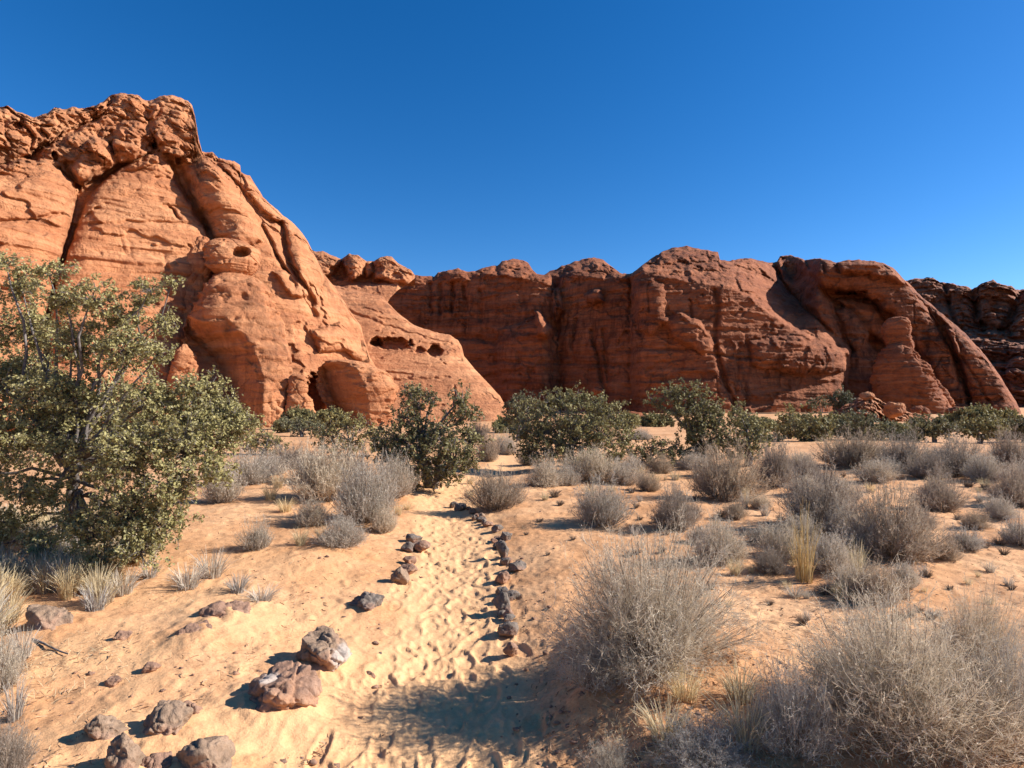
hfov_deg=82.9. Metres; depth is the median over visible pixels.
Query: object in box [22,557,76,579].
grass tuft
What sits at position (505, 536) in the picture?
stone
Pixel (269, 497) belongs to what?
grass tuft
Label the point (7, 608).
grass tuft
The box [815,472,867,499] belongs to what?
grey bush
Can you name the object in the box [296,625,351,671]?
stone
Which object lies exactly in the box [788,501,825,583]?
grass tuft
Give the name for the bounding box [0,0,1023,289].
sky
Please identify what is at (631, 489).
grass tuft
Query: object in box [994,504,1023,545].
grey bush
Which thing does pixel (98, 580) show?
grass tuft
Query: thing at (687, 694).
grass tuft
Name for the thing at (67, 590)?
grass tuft
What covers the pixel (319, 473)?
grey bush
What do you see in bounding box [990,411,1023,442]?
oak shrub
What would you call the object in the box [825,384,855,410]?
oak shrub
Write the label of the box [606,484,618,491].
grass tuft
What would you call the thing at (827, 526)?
grey bush
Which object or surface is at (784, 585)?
grass tuft
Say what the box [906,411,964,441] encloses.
oak shrub
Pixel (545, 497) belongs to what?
grass tuft
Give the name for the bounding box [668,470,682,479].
grass tuft
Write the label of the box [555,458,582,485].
grey bush
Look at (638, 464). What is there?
grey bush
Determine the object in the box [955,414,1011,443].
oak shrub
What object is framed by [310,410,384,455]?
oak shrub
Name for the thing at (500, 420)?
oak shrub
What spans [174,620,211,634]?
stone
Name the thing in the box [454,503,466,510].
stone
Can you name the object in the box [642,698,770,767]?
grey bush
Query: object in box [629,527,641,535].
grass tuft
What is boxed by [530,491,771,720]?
grey bush
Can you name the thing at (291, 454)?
grey bush
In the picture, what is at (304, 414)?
oak shrub
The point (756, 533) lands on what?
grey bush
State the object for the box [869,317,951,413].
hoodoo
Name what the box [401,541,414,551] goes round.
stone
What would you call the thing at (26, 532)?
grass tuft
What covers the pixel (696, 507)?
grey bush
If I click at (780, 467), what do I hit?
grey bush
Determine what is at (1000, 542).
grass tuft
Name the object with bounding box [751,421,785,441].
oak shrub
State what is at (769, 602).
grass tuft
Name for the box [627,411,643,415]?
boulder
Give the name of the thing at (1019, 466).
grey bush
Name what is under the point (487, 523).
stone
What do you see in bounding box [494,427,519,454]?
grey bush
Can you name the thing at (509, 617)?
stone
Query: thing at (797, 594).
grass tuft
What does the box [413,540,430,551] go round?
stone
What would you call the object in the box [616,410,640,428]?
oak shrub
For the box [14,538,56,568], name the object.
grass tuft
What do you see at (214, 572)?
grass tuft
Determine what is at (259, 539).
grey bush
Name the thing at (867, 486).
grass tuft
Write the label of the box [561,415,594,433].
oak shrub
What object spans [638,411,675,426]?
oak shrub
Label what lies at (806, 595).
grass tuft
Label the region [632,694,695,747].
grass tuft
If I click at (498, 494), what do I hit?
grey bush
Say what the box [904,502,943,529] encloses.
grey bush
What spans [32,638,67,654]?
stick
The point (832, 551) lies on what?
grey bush
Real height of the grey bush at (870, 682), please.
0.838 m
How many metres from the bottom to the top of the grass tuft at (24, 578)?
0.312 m
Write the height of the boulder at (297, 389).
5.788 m
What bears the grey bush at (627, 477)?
on the ground at (446, 667)
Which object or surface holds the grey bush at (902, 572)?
on the ground at (446, 667)
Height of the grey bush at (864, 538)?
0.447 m
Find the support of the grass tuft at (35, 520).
on the ground at (446, 667)
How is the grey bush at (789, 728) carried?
on the ground at (446, 667)
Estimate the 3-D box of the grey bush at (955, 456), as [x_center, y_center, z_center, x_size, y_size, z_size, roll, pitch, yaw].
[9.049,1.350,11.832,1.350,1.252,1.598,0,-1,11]
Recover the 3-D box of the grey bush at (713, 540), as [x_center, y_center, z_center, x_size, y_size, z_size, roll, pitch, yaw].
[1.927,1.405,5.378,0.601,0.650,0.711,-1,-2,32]
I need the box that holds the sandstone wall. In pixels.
[388,246,1020,413]
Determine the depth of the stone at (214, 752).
2.42 m
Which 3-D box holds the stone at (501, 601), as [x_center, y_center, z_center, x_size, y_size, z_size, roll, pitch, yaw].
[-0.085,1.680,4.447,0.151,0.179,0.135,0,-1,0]
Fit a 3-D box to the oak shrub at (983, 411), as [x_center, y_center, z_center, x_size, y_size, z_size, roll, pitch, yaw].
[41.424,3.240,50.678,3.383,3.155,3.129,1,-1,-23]
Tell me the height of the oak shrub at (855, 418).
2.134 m
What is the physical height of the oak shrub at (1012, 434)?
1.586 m
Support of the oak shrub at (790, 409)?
on the ground at (446, 667)
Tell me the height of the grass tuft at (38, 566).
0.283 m
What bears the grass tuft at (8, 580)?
on the ground at (446, 667)
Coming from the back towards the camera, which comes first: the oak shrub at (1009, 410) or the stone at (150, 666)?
the oak shrub at (1009, 410)
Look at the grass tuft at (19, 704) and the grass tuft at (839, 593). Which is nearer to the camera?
the grass tuft at (19, 704)
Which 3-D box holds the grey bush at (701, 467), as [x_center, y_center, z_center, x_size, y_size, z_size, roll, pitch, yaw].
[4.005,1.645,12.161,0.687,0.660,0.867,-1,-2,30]
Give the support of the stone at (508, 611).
on the ground at (446, 667)
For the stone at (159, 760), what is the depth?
2.41 m
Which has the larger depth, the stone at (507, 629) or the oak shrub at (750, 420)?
the oak shrub at (750, 420)
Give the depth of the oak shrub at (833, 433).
32.16 m
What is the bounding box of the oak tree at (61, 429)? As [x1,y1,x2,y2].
[0,249,266,580]
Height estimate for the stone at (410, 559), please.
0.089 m
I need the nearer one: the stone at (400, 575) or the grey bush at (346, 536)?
the stone at (400, 575)
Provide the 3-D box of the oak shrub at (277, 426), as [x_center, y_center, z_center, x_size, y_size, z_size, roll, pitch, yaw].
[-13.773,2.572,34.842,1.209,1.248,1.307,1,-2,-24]
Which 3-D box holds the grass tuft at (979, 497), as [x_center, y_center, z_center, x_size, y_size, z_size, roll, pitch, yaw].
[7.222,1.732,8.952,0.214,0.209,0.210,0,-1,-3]
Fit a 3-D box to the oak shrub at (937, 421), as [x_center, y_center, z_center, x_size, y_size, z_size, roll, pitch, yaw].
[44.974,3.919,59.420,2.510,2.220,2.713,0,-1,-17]
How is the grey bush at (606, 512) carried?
on the ground at (446, 667)
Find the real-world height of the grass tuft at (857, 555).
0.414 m
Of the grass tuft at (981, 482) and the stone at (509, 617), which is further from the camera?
the grass tuft at (981, 482)
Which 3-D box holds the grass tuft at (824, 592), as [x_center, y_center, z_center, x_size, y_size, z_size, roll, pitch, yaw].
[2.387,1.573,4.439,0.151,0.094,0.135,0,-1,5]
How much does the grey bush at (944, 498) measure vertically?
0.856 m
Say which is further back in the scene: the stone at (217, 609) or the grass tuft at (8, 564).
the grass tuft at (8, 564)
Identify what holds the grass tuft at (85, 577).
on the ground at (446, 667)
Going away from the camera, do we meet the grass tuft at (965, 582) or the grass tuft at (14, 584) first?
the grass tuft at (14, 584)
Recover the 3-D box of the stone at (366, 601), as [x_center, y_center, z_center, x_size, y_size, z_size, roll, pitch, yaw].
[-1.119,1.673,4.416,0.258,0.175,0.202,-1,-2,29]
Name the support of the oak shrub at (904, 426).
on the ground at (446, 667)
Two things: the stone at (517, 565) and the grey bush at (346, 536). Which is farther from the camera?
the grey bush at (346, 536)
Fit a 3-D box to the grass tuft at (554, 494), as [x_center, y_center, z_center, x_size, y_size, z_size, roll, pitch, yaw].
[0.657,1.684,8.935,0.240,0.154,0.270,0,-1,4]
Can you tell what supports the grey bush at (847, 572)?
on the ground at (446, 667)
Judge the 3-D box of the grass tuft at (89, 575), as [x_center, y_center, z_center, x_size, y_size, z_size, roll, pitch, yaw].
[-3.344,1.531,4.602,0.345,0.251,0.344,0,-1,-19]
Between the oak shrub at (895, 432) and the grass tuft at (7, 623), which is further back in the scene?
the oak shrub at (895, 432)
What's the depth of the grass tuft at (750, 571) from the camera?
4.99 m
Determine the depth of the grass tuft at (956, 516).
7.47 m
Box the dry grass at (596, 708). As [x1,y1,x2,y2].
[6,446,1023,767]
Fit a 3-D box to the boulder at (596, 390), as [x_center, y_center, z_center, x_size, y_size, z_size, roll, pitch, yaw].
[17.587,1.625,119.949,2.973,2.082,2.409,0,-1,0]
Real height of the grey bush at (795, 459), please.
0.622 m
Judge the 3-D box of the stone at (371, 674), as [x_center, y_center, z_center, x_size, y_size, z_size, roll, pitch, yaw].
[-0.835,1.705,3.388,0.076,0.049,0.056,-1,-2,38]
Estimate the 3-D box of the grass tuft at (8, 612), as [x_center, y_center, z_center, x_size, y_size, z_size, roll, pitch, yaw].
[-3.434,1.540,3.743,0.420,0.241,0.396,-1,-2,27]
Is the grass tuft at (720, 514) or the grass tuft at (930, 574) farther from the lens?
the grass tuft at (720, 514)
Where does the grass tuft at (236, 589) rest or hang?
on the ground at (446, 667)
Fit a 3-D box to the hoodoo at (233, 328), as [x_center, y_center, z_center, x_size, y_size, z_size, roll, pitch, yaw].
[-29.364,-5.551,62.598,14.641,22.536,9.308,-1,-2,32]
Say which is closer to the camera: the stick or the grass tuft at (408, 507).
the stick
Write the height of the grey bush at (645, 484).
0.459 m
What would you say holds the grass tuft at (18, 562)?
on the ground at (446, 667)
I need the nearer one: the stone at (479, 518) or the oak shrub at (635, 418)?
the stone at (479, 518)
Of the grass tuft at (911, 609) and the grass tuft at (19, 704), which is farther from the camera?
the grass tuft at (911, 609)
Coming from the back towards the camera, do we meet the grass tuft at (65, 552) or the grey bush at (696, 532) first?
the grey bush at (696, 532)
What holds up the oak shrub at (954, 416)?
on the ground at (446, 667)
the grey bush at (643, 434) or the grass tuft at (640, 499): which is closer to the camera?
the grass tuft at (640, 499)
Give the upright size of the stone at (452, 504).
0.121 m
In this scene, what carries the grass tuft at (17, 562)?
on the ground at (446, 667)
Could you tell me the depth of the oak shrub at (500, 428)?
33.14 m
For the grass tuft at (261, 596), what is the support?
on the ground at (446, 667)
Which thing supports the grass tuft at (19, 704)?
on the ground at (446, 667)
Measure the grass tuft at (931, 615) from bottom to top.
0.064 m
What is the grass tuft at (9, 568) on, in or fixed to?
on the ground at (446, 667)
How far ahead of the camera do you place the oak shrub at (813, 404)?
85.84 m
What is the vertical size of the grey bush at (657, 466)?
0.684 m
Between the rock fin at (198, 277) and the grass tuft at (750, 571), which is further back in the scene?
the rock fin at (198, 277)
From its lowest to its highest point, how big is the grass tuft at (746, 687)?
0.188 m
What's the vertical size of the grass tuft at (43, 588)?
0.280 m
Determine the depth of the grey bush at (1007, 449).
12.14 m
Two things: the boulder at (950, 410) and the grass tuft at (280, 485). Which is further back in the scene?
the boulder at (950, 410)
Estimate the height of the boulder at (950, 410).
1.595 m
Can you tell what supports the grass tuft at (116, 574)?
on the ground at (446, 667)
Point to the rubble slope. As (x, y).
(874, 405)
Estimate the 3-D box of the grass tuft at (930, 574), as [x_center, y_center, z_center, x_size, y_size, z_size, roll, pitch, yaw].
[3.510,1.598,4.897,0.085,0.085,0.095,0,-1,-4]
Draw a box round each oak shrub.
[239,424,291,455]
[272,417,291,432]
[274,414,326,436]
[279,404,318,428]
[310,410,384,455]
[316,405,349,427]
[491,414,522,432]
[493,423,508,432]
[499,389,541,440]
[507,380,639,470]
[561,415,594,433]
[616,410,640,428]
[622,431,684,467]
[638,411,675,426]
[643,377,740,461]
[721,397,773,464]
[731,414,766,426]
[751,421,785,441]
[757,417,783,430]
[772,402,806,438]
[778,410,839,441]
[795,412,809,421]
[805,395,829,414]
[806,424,842,436]
[817,410,846,424]
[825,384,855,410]
[828,407,900,440]
[840,419,881,437]
[876,420,914,433]
[885,424,922,440]
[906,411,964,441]
[906,415,925,427]
[933,411,953,425]
[945,402,991,423]
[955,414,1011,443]
[961,404,1006,428]
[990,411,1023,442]
[991,406,1022,422]
[1000,422,1021,439]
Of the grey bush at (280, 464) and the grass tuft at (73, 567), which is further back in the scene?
the grey bush at (280, 464)
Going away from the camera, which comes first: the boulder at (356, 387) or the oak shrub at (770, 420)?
the oak shrub at (770, 420)
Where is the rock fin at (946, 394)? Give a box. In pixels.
[917,354,954,406]
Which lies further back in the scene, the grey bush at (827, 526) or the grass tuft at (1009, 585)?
the grey bush at (827, 526)
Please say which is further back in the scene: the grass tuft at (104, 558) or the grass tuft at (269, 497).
the grass tuft at (269, 497)
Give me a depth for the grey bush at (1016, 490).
8.59 m
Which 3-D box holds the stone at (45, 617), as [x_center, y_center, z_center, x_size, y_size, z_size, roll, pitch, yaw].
[-3.050,1.596,3.817,0.318,0.277,0.235,-1,-2,44]
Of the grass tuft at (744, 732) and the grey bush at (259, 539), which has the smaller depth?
the grass tuft at (744, 732)
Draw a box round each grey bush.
[0,603,30,695]
[0,709,40,767]
[195,455,248,503]
[215,441,282,485]
[231,511,276,551]
[253,448,290,474]
[257,436,325,469]
[272,425,376,502]
[287,449,321,478]
[290,490,337,527]
[310,504,371,549]
[325,438,405,526]
[338,443,369,483]
[364,500,398,533]
[371,443,421,497]
[459,457,531,510]
[468,416,491,439]
[472,427,501,461]
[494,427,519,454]
[515,449,544,465]
[522,450,567,487]
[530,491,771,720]
[549,442,623,482]
[550,623,645,695]
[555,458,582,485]
[567,468,637,527]
[576,729,639,767]
[603,491,625,507]
[604,456,651,485]
[613,449,649,471]
[624,425,655,439]
[630,469,662,491]
[642,451,675,473]
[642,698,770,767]
[646,468,701,530]
[676,447,702,469]
[679,424,786,501]
[682,505,754,566]
[682,520,709,542]
[685,498,704,519]
[688,450,719,476]
[719,497,750,519]
[731,631,856,766]
[739,520,775,542]
[744,490,773,508]
[748,512,820,561]
[750,433,798,487]
[750,538,790,575]
[768,447,868,538]
[769,502,826,545]
[773,551,1023,767]
[782,470,818,496]
[787,445,820,468]
[792,454,825,479]
[799,522,861,576]
[807,424,890,468]
[812,462,845,487]
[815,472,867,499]
[818,494,865,542]
[819,556,867,594]
[823,453,963,565]
[837,517,879,556]
[838,555,913,606]
[847,451,900,482]
[872,419,936,472]
[872,454,908,476]
[886,553,925,588]
[902,447,955,479]
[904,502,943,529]
[912,460,971,512]
[918,564,1023,689]
[923,422,1000,477]
[930,536,963,561]
[940,520,993,553]
[954,503,997,529]
[955,444,1011,481]
[958,617,1023,756]
[974,488,1023,519]
[980,419,1023,471]
[980,478,1000,496]
[986,454,1023,506]
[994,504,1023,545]
[1001,452,1023,485]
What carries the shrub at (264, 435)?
on the ground at (446, 667)
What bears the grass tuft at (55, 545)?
on the ground at (446, 667)
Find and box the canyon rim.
[907,277,1023,407]
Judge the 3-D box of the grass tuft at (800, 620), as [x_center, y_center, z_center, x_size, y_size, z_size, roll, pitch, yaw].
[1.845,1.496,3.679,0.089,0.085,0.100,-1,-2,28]
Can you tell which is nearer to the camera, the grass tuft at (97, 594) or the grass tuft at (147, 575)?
the grass tuft at (97, 594)
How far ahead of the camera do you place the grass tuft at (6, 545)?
5.37 m
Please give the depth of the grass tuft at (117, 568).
4.83 m
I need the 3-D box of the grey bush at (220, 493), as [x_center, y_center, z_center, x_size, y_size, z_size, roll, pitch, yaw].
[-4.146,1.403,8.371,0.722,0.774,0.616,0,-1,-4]
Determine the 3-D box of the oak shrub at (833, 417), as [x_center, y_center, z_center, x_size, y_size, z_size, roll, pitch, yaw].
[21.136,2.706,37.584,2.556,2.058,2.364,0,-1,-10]
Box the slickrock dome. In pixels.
[334,285,506,423]
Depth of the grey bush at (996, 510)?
7.65 m
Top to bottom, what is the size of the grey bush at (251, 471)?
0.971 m
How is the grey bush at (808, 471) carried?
on the ground at (446, 667)
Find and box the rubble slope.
[828,397,932,421]
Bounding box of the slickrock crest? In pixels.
[312,250,414,301]
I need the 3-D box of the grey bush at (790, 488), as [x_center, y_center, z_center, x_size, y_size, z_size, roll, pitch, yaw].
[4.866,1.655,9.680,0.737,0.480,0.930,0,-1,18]
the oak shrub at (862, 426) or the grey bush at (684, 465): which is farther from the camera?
the oak shrub at (862, 426)
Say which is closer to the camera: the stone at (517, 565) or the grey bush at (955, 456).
the stone at (517, 565)
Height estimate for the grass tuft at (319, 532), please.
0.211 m
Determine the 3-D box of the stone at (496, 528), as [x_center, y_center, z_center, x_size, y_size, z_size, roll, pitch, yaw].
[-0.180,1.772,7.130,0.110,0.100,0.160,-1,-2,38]
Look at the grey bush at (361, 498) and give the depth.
7.26 m
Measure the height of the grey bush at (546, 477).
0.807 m
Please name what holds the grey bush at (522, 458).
on the ground at (446, 667)
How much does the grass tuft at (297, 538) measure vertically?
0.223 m
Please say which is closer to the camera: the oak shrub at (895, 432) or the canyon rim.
the oak shrub at (895, 432)
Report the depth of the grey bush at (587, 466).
10.83 m
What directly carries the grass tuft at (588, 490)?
on the ground at (446, 667)
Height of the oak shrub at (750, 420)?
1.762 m
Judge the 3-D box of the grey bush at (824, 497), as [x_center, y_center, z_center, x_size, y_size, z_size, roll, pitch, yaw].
[3.663,1.277,6.724,1.162,1.108,1.393,1,-2,-24]
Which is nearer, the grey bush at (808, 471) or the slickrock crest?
the grey bush at (808, 471)
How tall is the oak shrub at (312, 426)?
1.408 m
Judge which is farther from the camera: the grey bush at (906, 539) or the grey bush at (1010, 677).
the grey bush at (906, 539)
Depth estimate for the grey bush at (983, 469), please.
10.89 m
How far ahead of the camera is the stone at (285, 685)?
2.92 m
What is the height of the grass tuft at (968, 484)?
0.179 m
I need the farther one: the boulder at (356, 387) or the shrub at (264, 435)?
the boulder at (356, 387)
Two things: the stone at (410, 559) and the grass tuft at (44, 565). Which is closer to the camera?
the grass tuft at (44, 565)
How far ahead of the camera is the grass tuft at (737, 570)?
4.95 m
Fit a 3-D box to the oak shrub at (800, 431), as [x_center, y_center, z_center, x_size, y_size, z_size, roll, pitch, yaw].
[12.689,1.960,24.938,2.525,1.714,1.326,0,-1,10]
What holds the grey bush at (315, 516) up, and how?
on the ground at (446, 667)
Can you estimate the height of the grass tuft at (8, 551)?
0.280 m
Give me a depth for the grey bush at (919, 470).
11.29 m
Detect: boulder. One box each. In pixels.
[167,344,200,410]
[285,374,315,413]
[316,360,398,426]
[590,387,603,395]
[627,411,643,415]
[859,392,874,400]
[883,402,905,417]
[910,405,930,415]
[944,406,963,414]
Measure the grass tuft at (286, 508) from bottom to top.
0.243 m
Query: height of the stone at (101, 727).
0.148 m
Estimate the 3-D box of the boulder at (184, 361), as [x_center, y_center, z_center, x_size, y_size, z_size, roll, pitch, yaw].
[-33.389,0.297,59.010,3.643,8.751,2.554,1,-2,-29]
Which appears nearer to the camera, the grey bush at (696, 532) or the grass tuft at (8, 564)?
the grass tuft at (8, 564)
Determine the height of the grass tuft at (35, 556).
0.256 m
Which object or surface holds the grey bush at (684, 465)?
on the ground at (446, 667)
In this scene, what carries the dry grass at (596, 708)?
on the ground at (446, 667)
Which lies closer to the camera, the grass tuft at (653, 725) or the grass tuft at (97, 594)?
the grass tuft at (653, 725)
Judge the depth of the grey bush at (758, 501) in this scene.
8.14 m
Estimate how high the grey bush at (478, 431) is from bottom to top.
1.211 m
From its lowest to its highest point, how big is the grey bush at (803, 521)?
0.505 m
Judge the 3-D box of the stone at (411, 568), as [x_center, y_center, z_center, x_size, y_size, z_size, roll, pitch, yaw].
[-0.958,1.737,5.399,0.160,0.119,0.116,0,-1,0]
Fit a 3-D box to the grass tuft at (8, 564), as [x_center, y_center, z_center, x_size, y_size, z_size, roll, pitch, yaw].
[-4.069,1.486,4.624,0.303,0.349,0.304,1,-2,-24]
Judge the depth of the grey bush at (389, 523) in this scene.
6.98 m
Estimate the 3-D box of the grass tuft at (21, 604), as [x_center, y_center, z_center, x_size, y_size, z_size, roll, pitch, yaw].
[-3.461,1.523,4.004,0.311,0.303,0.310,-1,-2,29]
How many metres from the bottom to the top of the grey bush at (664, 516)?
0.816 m
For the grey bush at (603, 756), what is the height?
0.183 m
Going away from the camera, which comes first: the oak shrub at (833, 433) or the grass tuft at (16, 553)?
the grass tuft at (16, 553)
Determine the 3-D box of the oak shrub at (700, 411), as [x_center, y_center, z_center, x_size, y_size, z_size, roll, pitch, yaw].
[4.532,0.974,14.223,2.611,2.340,1.486,0,-1,0]
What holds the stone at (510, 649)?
on the ground at (446, 667)
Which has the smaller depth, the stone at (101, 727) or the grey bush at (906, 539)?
the stone at (101, 727)
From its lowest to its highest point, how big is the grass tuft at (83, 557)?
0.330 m
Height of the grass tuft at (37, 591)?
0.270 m
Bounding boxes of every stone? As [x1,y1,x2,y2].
[25,604,73,630]
[83,714,128,739]
[104,675,121,687]
[104,732,145,767]
[112,630,132,640]
[140,752,172,767]
[141,661,161,672]
[142,699,193,735]
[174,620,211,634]
[176,735,235,767]
[184,700,202,713]
[198,600,251,617]
[248,660,322,712]
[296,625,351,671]
[348,591,384,610]
[366,671,375,678]
[390,566,409,584]
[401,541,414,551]
[401,563,417,573]
[403,556,416,563]
[405,533,422,542]
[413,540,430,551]
[449,501,456,507]
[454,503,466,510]
[469,508,476,513]
[476,516,486,521]
[483,521,493,526]
[491,524,503,532]
[491,592,510,610]
[494,571,510,583]
[495,586,507,594]
[496,542,508,557]
[497,610,504,617]
[497,621,518,636]
[500,531,511,540]
[500,558,509,564]
[502,608,513,617]
[503,614,515,621]
[503,642,517,656]
[507,590,519,600]
[508,560,526,571]
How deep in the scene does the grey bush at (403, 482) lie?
9.13 m
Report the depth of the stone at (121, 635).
3.60 m
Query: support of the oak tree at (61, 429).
on the ground at (446, 667)
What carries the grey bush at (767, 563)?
on the ground at (446, 667)
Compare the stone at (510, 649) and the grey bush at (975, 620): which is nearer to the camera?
the grey bush at (975, 620)
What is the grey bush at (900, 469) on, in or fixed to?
on the ground at (446, 667)
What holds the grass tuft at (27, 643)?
on the ground at (446, 667)
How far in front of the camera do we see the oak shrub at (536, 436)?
12.96 m
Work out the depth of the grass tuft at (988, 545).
5.94 m
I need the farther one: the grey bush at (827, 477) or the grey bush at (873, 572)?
the grey bush at (827, 477)
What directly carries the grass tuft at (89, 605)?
on the ground at (446, 667)
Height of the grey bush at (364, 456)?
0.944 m
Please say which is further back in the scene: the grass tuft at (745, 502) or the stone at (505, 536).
the grass tuft at (745, 502)
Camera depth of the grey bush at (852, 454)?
13.16 m
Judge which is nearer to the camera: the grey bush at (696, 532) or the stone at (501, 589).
the stone at (501, 589)
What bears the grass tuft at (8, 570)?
on the ground at (446, 667)
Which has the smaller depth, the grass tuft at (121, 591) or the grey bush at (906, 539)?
the grass tuft at (121, 591)
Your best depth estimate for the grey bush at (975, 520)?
6.84 m
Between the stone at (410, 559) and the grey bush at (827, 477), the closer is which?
the stone at (410, 559)
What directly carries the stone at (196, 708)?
on the ground at (446, 667)
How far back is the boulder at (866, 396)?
74.67 m
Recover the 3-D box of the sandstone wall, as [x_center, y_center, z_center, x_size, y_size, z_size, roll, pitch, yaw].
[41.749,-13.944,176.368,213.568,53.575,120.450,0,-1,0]
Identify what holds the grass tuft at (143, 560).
on the ground at (446, 667)
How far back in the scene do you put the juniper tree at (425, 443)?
10.35 m
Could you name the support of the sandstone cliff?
on the ground at (446, 667)
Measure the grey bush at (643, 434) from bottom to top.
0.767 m
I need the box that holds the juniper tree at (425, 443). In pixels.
[361,379,493,491]
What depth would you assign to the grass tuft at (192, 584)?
4.62 m
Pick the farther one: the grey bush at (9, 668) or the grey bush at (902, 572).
the grey bush at (902, 572)
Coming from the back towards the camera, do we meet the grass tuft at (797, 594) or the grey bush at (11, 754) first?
the grass tuft at (797, 594)
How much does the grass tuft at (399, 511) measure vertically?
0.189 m
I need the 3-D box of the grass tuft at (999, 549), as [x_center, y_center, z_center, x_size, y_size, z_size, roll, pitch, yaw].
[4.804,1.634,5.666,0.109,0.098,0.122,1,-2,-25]
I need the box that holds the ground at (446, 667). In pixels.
[0,407,1023,767]
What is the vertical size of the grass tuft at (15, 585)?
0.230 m
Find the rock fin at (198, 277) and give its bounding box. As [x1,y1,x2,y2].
[183,236,210,400]
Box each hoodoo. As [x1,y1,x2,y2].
[182,238,292,427]
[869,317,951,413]
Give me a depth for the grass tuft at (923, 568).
4.96 m
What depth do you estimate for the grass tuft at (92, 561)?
4.68 m
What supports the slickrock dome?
on the ground at (446, 667)
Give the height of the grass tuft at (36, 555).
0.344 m
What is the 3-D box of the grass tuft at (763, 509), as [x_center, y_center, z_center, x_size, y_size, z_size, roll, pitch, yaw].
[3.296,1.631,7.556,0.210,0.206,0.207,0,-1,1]
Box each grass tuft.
[0,537,19,555]
[0,541,21,562]
[0,548,35,585]
[0,550,31,581]
[0,551,22,567]
[0,560,19,583]
[0,562,25,603]
[0,562,37,605]
[0,586,36,624]
[0,588,19,623]
[0,605,25,637]
[0,606,20,627]
[0,673,32,722]
[1,555,20,577]
[2,549,20,577]
[4,540,23,554]
[4,624,41,660]
[5,572,37,603]
[5,575,32,599]
[7,549,56,590]
[13,524,41,548]
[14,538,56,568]
[14,541,64,564]
[20,511,47,529]
[20,550,70,583]
[20,552,59,577]
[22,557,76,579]
[23,534,75,559]
[23,538,63,563]
[24,560,65,593]
[30,561,64,594]
[38,547,70,564]
[40,551,80,591]
[46,542,94,566]
[46,545,84,566]
[47,558,89,600]
[58,555,91,586]
[66,545,100,566]
[69,549,118,576]
[69,559,106,594]
[72,563,111,586]
[75,573,128,604]
[75,580,118,611]
[77,561,119,599]
[82,561,136,588]
[88,546,117,572]
[100,565,146,596]
[109,560,133,574]
[133,548,157,565]
[134,560,164,578]
[162,560,213,590]
[187,543,235,578]
[220,572,252,593]
[241,581,283,602]
[261,482,281,500]
[266,471,286,487]
[272,496,295,512]
[289,525,312,545]
[313,524,326,539]
[394,504,405,515]
[401,500,412,509]
[539,492,552,500]
[547,489,561,497]
[555,500,564,505]
[578,482,598,494]
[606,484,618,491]
[627,486,636,492]
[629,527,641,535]
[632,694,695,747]
[637,494,643,501]
[654,654,716,704]
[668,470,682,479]
[698,681,785,753]
[709,656,767,703]
[716,510,725,516]
[725,557,746,575]
[740,490,750,508]
[745,563,756,573]
[756,504,770,515]
[765,600,775,604]
[781,579,792,588]
[781,584,812,597]
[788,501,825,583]
[789,525,811,580]
[795,613,810,625]
[801,588,812,598]
[802,607,813,619]
[813,583,831,594]
[829,580,850,600]
[846,539,871,574]
[863,482,880,491]
[903,603,920,616]
[916,564,932,574]
[921,610,938,619]
[923,569,933,577]
[953,513,963,519]
[961,479,976,487]
[962,576,975,584]
[972,491,986,501]
[977,477,993,488]
[980,559,998,572]
[982,541,992,547]
[991,537,1010,545]
[995,547,1011,554]
[1000,576,1016,584]
[1006,582,1017,589]
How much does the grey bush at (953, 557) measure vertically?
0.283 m
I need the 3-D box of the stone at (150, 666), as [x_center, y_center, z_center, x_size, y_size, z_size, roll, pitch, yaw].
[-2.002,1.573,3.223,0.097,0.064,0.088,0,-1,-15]
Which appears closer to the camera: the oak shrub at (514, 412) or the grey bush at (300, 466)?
the grey bush at (300, 466)
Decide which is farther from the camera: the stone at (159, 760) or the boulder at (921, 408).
the boulder at (921, 408)
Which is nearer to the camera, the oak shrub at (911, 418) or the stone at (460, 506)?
the stone at (460, 506)
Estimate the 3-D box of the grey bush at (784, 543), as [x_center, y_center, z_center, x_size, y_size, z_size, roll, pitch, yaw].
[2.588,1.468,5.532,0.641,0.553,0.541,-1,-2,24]
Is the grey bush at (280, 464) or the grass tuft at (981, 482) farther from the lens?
the grey bush at (280, 464)
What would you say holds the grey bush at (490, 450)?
on the ground at (446, 667)
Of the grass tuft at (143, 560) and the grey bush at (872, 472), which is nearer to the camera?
the grass tuft at (143, 560)
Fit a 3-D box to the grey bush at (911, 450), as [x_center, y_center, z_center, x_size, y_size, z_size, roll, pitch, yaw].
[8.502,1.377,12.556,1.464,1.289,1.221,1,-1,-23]
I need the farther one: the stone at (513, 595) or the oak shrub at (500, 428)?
the oak shrub at (500, 428)
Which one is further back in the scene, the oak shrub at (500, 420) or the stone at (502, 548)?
the oak shrub at (500, 420)
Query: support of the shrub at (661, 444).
on the ground at (446, 667)
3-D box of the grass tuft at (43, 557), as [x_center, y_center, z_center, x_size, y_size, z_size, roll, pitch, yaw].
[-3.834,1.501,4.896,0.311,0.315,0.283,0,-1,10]
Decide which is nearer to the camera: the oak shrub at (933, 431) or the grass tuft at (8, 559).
the grass tuft at (8, 559)
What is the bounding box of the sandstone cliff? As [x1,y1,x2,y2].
[0,93,375,430]
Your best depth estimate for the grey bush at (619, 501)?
8.03 m

